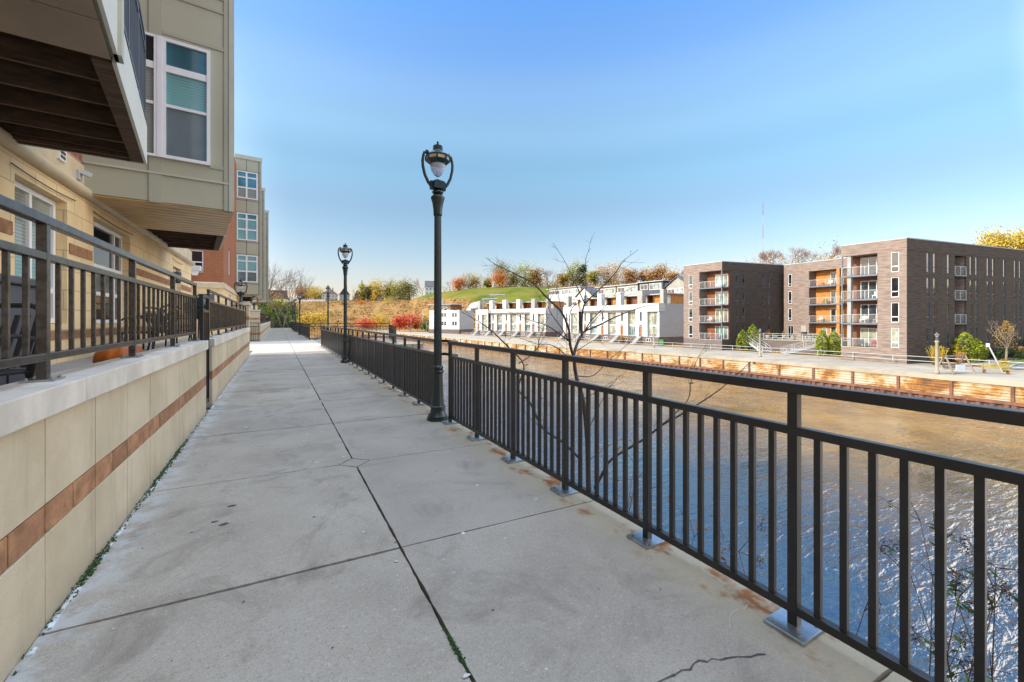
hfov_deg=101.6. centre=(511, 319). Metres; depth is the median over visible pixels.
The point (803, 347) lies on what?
stairs
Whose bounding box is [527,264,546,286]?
autumn tree
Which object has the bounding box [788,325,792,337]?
window
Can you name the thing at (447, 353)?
rail link
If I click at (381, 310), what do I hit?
prairie brush
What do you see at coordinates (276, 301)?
shrub
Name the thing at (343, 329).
overlook railing
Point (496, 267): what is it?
autumn tree
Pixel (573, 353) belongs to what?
sapling
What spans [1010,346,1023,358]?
ornamental grass
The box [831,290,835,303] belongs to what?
glazed door
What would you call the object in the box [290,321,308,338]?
river railing
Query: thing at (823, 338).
evergreen shrub
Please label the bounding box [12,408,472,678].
moss
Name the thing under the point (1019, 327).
window
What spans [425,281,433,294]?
house
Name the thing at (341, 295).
house
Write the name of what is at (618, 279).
hilltop scrub
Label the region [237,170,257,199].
window
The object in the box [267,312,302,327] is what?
shrub
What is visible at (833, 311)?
glazed door
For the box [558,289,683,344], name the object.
townhouse row
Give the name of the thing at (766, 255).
bare tree
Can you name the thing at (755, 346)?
stairs
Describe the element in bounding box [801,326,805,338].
door
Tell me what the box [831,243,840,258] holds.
bare tree
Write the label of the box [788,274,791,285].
window
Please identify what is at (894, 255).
window
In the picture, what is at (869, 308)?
glazed door
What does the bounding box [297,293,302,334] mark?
lamp post
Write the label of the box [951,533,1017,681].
weed
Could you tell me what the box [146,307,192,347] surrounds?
patio chair
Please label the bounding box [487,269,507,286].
autumn tree
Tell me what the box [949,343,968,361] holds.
shrub
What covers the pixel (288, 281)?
bare tree
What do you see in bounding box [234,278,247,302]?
pillar lamp
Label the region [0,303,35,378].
patio chair
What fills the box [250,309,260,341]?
pillar
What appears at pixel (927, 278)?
window
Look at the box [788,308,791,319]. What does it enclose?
window
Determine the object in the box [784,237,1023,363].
apartment block
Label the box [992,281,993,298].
window
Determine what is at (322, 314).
autumn tree
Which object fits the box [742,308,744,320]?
window
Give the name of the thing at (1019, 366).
street
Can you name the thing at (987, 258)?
window
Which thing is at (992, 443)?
river
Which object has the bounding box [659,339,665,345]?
waste bin
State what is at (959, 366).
timber swing
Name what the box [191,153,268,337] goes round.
apartment building
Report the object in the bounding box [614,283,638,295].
hillside house
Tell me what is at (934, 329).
window
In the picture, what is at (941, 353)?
ornamental grass
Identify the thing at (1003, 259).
window
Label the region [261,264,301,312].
bare tree
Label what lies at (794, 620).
river railing
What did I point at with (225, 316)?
terrace railing
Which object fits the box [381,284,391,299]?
autumn tree
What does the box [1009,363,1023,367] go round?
kerb
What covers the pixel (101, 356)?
pumpkin
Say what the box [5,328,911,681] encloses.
walkway
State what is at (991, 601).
weed
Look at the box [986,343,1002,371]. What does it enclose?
leaning sign
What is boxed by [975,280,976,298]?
window
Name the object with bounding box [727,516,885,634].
weed
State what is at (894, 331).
window
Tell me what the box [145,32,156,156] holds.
window
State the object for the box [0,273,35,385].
chair
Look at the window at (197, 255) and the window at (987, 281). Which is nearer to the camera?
the window at (197, 255)
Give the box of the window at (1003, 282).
[1003,282,1004,298]
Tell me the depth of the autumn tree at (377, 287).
405.03 m
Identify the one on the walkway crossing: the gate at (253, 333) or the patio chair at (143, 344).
the gate at (253, 333)
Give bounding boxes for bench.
[981,363,1011,374]
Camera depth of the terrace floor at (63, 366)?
6.15 m
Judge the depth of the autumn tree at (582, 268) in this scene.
303.28 m
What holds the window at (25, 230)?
in the apartment building at (116, 123)
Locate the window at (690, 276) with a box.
[689,275,691,287]
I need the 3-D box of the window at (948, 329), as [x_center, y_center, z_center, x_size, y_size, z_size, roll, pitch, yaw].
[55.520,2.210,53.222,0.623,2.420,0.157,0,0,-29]
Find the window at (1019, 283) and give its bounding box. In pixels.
[1019,283,1020,299]
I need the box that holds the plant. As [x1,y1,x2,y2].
[999,359,1009,371]
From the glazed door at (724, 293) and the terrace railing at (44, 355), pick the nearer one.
the terrace railing at (44, 355)
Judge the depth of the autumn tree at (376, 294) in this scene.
389.77 m
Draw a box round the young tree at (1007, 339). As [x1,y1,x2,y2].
[985,320,1021,359]
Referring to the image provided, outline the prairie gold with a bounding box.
[286,299,446,325]
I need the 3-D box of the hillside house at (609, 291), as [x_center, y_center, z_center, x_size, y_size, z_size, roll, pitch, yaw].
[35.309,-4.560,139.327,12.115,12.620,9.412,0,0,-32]
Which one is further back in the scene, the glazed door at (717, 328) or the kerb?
the glazed door at (717, 328)
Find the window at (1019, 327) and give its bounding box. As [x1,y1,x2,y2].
[1019,327,1020,343]
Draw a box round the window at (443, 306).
[442,305,449,309]
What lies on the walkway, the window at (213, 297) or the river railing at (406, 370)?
the river railing at (406, 370)
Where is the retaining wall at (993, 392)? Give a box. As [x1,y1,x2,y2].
[360,331,1023,409]
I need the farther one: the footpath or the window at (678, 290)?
the window at (678, 290)
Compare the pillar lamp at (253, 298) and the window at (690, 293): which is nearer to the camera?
the pillar lamp at (253, 298)
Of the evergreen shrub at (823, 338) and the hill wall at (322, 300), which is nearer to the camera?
the evergreen shrub at (823, 338)
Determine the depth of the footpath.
52.07 m
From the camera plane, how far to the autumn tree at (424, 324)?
184.11 m
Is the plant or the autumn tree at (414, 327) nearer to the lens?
the plant
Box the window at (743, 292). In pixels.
[742,291,744,303]
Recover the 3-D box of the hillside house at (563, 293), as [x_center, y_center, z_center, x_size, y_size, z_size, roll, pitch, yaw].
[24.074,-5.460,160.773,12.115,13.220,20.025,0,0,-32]
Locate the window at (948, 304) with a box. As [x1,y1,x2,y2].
[947,303,949,321]
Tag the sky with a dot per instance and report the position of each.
(664, 130)
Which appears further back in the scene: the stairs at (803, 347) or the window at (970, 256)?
the stairs at (803, 347)
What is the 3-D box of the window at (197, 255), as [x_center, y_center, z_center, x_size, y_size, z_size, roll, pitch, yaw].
[-18.097,-3.350,23.980,0.620,1.260,0.050,0,0,-29]
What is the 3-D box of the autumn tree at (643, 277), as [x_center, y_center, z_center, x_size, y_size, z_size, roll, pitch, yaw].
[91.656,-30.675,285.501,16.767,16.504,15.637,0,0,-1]
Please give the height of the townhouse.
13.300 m
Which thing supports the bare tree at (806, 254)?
on the ground at (524, 294)
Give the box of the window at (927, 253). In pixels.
[927,253,928,271]
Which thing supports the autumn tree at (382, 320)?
on the ground at (524, 294)
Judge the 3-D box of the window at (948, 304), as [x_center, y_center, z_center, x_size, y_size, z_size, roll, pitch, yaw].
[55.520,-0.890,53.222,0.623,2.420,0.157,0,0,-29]
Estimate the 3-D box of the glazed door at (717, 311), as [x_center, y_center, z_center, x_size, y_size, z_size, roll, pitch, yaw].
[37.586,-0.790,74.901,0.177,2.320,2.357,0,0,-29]
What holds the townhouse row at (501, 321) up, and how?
on the ground at (524, 294)
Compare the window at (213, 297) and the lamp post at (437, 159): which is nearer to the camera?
the lamp post at (437, 159)
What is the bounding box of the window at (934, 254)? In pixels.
[933,253,935,272]
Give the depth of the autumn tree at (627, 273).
283.81 m
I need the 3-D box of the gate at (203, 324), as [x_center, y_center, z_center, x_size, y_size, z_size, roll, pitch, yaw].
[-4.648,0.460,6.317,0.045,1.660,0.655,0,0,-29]
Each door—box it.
[715,274,727,286]
[715,291,727,303]
[715,309,727,321]
[715,326,727,338]
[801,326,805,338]
[831,272,835,284]
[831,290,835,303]
[831,308,835,321]
[861,256,876,274]
[861,280,876,298]
[861,304,876,322]
[861,328,876,345]
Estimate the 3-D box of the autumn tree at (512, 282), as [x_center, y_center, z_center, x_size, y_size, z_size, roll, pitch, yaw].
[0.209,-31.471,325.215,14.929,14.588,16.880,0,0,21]
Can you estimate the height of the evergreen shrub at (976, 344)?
3.943 m
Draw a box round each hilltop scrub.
[352,242,840,300]
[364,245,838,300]
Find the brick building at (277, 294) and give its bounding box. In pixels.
[270,290,287,298]
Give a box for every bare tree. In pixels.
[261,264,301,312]
[269,266,311,327]
[269,268,313,327]
[413,278,422,295]
[758,250,780,263]
[760,248,777,263]
[778,246,807,263]
[797,250,817,261]
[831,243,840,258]
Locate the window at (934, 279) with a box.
[933,278,935,296]
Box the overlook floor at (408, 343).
[314,338,422,348]
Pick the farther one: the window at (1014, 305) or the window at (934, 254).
the window at (1014, 305)
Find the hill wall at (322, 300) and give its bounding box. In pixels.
[277,298,324,301]
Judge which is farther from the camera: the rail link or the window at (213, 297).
the window at (213, 297)
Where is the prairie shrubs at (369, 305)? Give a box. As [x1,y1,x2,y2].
[277,298,475,326]
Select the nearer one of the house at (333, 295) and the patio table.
the patio table
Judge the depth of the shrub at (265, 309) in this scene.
74.53 m
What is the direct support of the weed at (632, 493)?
on the river bank
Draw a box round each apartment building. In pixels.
[0,0,233,363]
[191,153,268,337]
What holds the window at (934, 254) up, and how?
in the apartment block at (926, 290)
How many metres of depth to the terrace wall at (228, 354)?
8.19 m
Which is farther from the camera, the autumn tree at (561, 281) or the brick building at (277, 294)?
the brick building at (277, 294)
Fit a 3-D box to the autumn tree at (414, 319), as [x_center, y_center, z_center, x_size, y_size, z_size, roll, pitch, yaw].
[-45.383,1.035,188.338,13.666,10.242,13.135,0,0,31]
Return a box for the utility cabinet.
[270,319,273,327]
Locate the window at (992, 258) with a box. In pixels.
[992,258,993,275]
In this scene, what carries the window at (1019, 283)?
in the apartment block at (926, 290)
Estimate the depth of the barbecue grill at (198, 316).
9.82 m
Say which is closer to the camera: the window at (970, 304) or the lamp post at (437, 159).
the lamp post at (437, 159)
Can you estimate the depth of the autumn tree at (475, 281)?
333.17 m
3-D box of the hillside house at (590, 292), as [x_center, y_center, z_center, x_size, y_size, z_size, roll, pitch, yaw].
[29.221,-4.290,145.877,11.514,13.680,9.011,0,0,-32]
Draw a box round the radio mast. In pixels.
[751,203,770,256]
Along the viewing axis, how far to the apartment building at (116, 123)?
6.82 m
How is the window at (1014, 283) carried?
in the apartment block at (926, 290)
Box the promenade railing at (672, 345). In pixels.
[466,332,1023,370]
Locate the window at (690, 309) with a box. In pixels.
[689,308,691,320]
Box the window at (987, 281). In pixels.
[987,281,988,298]
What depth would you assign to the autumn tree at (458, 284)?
330.78 m
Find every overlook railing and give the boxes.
[309,323,388,339]
[389,324,395,342]
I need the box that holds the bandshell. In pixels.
[467,302,483,312]
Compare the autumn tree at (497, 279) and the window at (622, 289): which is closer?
the window at (622, 289)
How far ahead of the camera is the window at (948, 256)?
53.29 m
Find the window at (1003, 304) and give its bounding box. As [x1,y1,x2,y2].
[1003,304,1004,321]
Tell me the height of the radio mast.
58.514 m
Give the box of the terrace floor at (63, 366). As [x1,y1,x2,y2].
[51,338,192,372]
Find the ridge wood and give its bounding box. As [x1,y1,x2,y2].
[754,249,839,263]
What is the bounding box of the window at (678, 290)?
[676,288,683,293]
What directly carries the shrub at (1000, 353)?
on the ground at (524, 294)
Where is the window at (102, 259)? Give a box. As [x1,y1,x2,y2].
[93,221,121,323]
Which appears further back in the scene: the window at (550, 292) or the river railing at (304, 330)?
the window at (550, 292)
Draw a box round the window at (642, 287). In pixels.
[640,284,647,289]
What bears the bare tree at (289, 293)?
on the near ground
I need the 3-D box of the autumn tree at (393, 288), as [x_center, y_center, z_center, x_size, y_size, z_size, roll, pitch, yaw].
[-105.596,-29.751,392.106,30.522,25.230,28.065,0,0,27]
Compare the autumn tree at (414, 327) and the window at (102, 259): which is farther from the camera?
the autumn tree at (414, 327)
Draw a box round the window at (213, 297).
[197,293,215,301]
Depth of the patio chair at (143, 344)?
6.91 m
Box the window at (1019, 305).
[1019,305,1020,321]
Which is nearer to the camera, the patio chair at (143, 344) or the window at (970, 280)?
the patio chair at (143, 344)
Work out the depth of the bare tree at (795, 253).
215.40 m
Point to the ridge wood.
(797, 258)
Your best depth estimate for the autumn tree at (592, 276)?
293.23 m
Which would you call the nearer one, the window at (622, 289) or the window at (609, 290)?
the window at (622, 289)
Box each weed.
[612,446,663,517]
[665,495,729,565]
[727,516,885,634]
[866,539,1017,681]
[878,495,957,681]
[889,536,1015,681]
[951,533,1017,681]
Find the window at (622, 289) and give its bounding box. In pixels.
[618,287,624,291]
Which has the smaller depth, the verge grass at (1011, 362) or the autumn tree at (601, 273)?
the verge grass at (1011, 362)
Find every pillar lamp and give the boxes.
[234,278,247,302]
[250,296,257,308]
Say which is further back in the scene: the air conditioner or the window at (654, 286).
the window at (654, 286)
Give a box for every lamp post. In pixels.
[293,299,296,331]
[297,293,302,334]
[326,286,330,329]
[338,243,352,362]
[421,141,453,421]
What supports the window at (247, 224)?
in the apartment building at (243, 253)
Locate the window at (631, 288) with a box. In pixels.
[626,286,636,292]
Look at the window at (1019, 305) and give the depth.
58.99 m
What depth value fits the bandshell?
246.44 m
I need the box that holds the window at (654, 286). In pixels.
[649,283,660,289]
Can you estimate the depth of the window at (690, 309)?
78.30 m
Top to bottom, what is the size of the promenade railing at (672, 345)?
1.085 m
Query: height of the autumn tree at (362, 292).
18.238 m
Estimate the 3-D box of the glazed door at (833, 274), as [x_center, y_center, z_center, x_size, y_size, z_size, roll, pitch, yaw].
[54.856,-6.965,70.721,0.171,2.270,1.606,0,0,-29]
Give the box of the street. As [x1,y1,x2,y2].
[1011,365,1023,369]
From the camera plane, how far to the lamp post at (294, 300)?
46.94 m
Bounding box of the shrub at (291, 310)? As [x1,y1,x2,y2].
[268,298,302,326]
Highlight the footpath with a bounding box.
[965,357,1019,364]
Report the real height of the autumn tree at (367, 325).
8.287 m
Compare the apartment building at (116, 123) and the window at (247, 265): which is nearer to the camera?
the apartment building at (116, 123)
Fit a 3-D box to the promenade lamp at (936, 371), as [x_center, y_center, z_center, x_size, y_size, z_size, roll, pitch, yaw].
[41.807,3.276,41.108,0.418,4.147,0.440,0,0,25]
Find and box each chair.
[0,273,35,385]
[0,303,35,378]
[121,304,167,349]
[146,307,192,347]
[869,340,876,346]
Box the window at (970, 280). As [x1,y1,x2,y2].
[970,280,971,298]
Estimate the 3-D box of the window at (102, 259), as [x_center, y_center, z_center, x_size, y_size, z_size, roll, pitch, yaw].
[-7.866,-0.855,8.045,0.050,1.850,2.040,0,0,-29]
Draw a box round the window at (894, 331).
[891,328,898,347]
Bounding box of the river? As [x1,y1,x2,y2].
[316,335,1023,681]
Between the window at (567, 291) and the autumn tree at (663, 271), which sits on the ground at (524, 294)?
the autumn tree at (663, 271)
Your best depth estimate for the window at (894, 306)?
51.24 m
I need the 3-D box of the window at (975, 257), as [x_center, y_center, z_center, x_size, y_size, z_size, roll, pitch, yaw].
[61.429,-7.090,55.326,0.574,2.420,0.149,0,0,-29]
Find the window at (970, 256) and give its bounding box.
[970,256,971,274]
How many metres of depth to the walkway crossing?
21.03 m
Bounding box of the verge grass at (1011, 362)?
[1000,359,1023,364]
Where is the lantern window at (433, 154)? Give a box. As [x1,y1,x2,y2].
[426,153,448,159]
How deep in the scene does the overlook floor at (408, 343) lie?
24.94 m
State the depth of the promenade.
57.54 m
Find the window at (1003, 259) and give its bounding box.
[1003,259,1004,276]
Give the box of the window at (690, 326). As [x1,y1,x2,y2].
[689,325,691,337]
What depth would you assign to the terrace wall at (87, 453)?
2.11 m
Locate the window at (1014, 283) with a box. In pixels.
[1014,283,1015,299]
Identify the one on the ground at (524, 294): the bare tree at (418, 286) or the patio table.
the bare tree at (418, 286)
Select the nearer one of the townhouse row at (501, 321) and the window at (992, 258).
the window at (992, 258)
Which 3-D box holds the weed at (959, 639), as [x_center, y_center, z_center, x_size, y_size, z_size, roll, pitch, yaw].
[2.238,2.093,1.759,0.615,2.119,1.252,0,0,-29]
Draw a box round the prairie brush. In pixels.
[273,297,486,328]
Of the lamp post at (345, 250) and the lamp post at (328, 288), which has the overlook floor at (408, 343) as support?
the lamp post at (328, 288)
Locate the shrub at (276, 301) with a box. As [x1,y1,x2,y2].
[258,292,291,317]
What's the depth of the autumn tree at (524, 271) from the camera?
322.46 m
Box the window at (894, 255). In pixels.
[891,252,898,271]
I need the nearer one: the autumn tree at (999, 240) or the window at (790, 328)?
the window at (790, 328)
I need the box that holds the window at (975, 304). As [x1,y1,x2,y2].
[975,304,976,321]
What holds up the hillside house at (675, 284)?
on the ground at (524, 294)
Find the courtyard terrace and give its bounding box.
[744,333,846,353]
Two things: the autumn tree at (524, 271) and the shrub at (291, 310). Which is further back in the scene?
the autumn tree at (524, 271)
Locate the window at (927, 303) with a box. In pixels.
[927,303,928,321]
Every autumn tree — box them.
[293,284,310,299]
[297,308,323,331]
[303,285,324,299]
[311,309,334,329]
[352,316,379,328]
[357,284,367,299]
[363,285,372,299]
[364,276,389,298]
[369,310,391,328]
[371,289,382,300]
[381,274,411,299]
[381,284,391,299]
[388,312,408,330]
[394,276,422,299]
[397,311,426,331]
[412,321,421,329]
[420,320,428,330]
[451,275,466,289]
[460,272,483,288]
[482,277,492,286]
[483,259,514,286]
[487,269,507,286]
[505,271,519,286]
[511,260,544,286]
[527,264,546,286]
[554,272,572,286]
[558,254,590,286]
[576,265,587,285]
[585,270,600,285]
[591,260,626,284]
[618,268,641,283]
[634,266,655,281]
[641,261,672,280]
[658,268,682,279]
[963,224,1023,248]
[1005,223,1023,249]
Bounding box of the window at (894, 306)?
[891,302,898,321]
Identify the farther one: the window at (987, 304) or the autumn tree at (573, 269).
the autumn tree at (573, 269)
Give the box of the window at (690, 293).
[689,292,691,304]
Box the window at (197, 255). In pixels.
[191,250,202,272]
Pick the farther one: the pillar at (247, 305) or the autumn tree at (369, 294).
the autumn tree at (369, 294)
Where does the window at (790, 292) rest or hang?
in the apartment block at (926, 290)
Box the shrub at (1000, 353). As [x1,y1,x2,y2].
[989,343,1023,359]
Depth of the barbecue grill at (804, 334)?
71.02 m
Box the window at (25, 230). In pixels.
[15,181,55,322]
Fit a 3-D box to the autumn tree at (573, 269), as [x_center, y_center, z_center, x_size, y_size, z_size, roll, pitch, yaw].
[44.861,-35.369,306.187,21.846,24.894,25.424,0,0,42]
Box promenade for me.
[366,330,1023,381]
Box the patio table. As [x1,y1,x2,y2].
[136,315,182,350]
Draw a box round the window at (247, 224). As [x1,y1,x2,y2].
[237,212,257,240]
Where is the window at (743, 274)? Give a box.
[742,273,744,286]
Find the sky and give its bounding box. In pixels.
[209,0,1023,299]
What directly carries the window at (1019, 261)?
in the apartment block at (926, 290)
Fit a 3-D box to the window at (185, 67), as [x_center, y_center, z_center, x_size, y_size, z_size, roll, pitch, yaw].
[-5.894,-3.920,7.575,0.694,2.120,0.104,0,0,-33]
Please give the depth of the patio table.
7.52 m
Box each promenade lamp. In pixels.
[758,329,761,356]
[934,333,939,373]
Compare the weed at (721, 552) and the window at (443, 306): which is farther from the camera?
the window at (443, 306)
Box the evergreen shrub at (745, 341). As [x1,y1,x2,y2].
[735,324,761,350]
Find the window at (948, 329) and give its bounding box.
[947,328,949,346]
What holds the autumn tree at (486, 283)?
on the ground at (524, 294)
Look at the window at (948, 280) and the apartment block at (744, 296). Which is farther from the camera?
the apartment block at (744, 296)
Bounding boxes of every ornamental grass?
[614,336,627,342]
[926,346,948,364]
[954,351,966,364]
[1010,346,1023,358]
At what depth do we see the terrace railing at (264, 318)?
35.92 m
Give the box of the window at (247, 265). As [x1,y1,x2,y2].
[237,254,257,282]
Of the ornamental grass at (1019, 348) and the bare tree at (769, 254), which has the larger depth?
the bare tree at (769, 254)
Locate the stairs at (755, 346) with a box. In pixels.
[744,333,771,352]
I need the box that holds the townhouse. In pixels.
[427,300,473,333]
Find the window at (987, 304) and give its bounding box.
[987,304,988,321]
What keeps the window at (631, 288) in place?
in the hillside house at (633, 288)
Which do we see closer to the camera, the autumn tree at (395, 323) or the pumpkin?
the pumpkin
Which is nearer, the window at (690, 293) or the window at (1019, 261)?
the window at (1019, 261)
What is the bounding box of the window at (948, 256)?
[947,254,949,273]
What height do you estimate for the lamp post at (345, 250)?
3.765 m
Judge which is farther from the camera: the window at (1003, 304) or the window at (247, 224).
the window at (1003, 304)
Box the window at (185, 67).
[162,37,209,165]
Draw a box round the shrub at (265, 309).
[258,291,281,315]
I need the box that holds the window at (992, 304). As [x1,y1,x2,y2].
[992,304,993,321]
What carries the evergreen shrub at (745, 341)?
on the ground at (524, 294)
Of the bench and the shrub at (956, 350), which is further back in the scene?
the shrub at (956, 350)
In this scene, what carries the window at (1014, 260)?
in the apartment block at (926, 290)
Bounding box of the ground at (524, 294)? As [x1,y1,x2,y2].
[284,285,1020,369]
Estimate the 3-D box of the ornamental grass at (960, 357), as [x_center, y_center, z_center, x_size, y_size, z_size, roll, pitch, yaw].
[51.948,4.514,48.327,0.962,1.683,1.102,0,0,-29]
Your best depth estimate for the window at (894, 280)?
51.24 m
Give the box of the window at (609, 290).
[605,288,614,293]
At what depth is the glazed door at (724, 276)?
74.79 m
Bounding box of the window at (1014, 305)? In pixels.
[1014,305,1015,321]
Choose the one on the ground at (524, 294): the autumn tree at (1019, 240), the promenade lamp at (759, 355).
the autumn tree at (1019, 240)
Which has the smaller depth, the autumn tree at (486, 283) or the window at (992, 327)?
the window at (992, 327)
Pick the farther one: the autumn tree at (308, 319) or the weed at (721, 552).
the autumn tree at (308, 319)
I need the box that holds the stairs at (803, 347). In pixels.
[780,335,829,353]
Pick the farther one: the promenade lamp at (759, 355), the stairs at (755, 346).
the stairs at (755, 346)
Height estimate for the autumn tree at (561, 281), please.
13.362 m
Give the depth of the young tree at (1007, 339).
51.11 m
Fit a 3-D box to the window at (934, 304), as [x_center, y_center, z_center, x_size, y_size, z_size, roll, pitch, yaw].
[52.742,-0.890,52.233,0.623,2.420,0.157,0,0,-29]
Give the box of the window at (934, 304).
[933,303,935,321]
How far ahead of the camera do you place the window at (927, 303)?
51.83 m
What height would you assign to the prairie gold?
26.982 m
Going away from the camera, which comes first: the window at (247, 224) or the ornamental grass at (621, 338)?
the window at (247, 224)
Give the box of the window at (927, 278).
[927,278,928,296]
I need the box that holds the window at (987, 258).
[987,258,988,275]
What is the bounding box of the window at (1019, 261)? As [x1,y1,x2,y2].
[1019,261,1020,277]
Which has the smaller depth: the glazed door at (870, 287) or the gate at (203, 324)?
the gate at (203, 324)
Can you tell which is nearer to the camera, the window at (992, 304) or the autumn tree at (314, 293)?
the window at (992, 304)
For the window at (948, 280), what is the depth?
53.29 m
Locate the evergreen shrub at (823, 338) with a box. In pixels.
[814,330,840,355]
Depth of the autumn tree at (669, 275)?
267.89 m
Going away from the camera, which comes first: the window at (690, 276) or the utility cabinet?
the utility cabinet
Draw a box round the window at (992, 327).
[992,327,993,344]
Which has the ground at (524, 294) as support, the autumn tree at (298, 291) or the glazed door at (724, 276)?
the autumn tree at (298, 291)
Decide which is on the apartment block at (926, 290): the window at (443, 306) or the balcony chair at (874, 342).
the balcony chair at (874, 342)
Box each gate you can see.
[199,294,208,402]
[250,326,258,340]
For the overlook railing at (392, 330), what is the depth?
27.39 m
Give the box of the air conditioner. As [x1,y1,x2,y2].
[191,266,201,274]
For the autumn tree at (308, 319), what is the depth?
149.59 m
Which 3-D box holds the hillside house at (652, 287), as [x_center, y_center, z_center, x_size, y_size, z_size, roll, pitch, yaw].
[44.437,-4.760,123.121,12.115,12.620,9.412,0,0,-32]
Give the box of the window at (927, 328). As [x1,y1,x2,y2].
[927,328,928,346]
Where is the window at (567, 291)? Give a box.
[562,288,579,294]
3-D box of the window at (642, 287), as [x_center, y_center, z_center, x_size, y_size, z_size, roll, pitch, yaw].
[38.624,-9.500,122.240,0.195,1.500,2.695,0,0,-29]
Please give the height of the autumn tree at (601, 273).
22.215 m
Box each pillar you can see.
[230,302,250,354]
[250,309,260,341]
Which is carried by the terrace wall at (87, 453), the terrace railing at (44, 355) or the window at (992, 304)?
the terrace railing at (44, 355)
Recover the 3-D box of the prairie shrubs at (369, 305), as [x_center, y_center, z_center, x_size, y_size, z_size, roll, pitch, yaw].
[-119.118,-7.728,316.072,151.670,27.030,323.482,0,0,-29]
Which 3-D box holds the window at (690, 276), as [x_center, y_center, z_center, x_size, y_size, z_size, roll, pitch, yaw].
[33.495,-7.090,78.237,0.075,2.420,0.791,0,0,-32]
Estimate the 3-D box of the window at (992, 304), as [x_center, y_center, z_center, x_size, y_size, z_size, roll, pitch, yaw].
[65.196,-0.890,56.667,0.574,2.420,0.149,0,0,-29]
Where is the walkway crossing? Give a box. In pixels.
[250,340,327,352]
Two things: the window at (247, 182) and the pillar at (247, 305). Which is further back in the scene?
the window at (247, 182)
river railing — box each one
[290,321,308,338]
[321,325,433,413]
[441,341,1023,681]
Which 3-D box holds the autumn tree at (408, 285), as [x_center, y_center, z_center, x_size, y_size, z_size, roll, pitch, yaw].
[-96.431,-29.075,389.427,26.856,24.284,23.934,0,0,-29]
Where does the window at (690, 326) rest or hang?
in the apartment block at (744, 296)
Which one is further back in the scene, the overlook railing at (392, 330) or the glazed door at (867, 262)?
the glazed door at (867, 262)
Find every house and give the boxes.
[322,288,337,300]
[339,288,349,300]
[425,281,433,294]
[546,286,594,306]
[575,287,596,306]
[595,285,616,296]
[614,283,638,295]
[636,280,670,293]
[664,276,683,293]
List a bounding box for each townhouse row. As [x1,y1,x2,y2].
[472,298,564,337]
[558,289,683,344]
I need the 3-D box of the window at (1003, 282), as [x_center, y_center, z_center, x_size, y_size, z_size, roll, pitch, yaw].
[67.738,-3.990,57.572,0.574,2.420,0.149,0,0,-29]
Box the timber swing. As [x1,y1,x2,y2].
[939,355,975,374]
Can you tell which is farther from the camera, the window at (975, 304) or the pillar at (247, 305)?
the window at (975, 304)
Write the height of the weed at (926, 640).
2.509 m
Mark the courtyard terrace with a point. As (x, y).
(777, 343)
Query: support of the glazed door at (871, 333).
in the apartment block at (926, 290)
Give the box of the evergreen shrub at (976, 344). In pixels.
[950,332,988,362]
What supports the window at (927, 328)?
in the apartment block at (926, 290)
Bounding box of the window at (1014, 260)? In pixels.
[1014,260,1015,277]
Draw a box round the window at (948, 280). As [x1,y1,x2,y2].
[947,279,949,297]
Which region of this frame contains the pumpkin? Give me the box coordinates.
[92,337,143,362]
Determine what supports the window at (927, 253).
in the apartment block at (926, 290)
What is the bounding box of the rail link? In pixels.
[442,340,457,355]
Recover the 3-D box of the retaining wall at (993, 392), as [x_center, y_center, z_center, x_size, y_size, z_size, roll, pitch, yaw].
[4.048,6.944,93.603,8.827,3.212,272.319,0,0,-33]
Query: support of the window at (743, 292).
in the apartment block at (744, 296)
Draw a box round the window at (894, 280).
[891,277,898,296]
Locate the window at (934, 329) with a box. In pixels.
[933,328,935,345]
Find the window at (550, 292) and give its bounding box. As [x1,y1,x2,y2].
[549,290,559,294]
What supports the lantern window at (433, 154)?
in the lamp post at (437, 159)
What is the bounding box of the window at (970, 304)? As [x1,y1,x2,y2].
[970,304,971,321]
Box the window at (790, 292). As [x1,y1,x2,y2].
[788,291,791,302]
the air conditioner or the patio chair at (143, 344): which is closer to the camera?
the patio chair at (143, 344)
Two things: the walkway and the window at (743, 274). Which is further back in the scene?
the window at (743, 274)
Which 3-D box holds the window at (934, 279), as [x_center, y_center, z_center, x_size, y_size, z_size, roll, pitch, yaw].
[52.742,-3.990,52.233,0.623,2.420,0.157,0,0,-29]
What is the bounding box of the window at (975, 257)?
[975,257,976,274]
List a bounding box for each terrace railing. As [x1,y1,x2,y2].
[0,194,200,382]
[207,289,245,337]
[260,312,269,323]
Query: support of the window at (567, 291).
in the hillside house at (563, 293)
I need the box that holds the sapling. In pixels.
[444,231,756,490]
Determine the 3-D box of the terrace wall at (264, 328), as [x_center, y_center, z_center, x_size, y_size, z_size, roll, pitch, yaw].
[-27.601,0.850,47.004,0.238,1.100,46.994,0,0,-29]
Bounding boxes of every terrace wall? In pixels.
[0,340,207,681]
[197,328,249,407]
[260,322,269,340]
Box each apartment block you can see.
[684,261,783,349]
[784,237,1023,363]

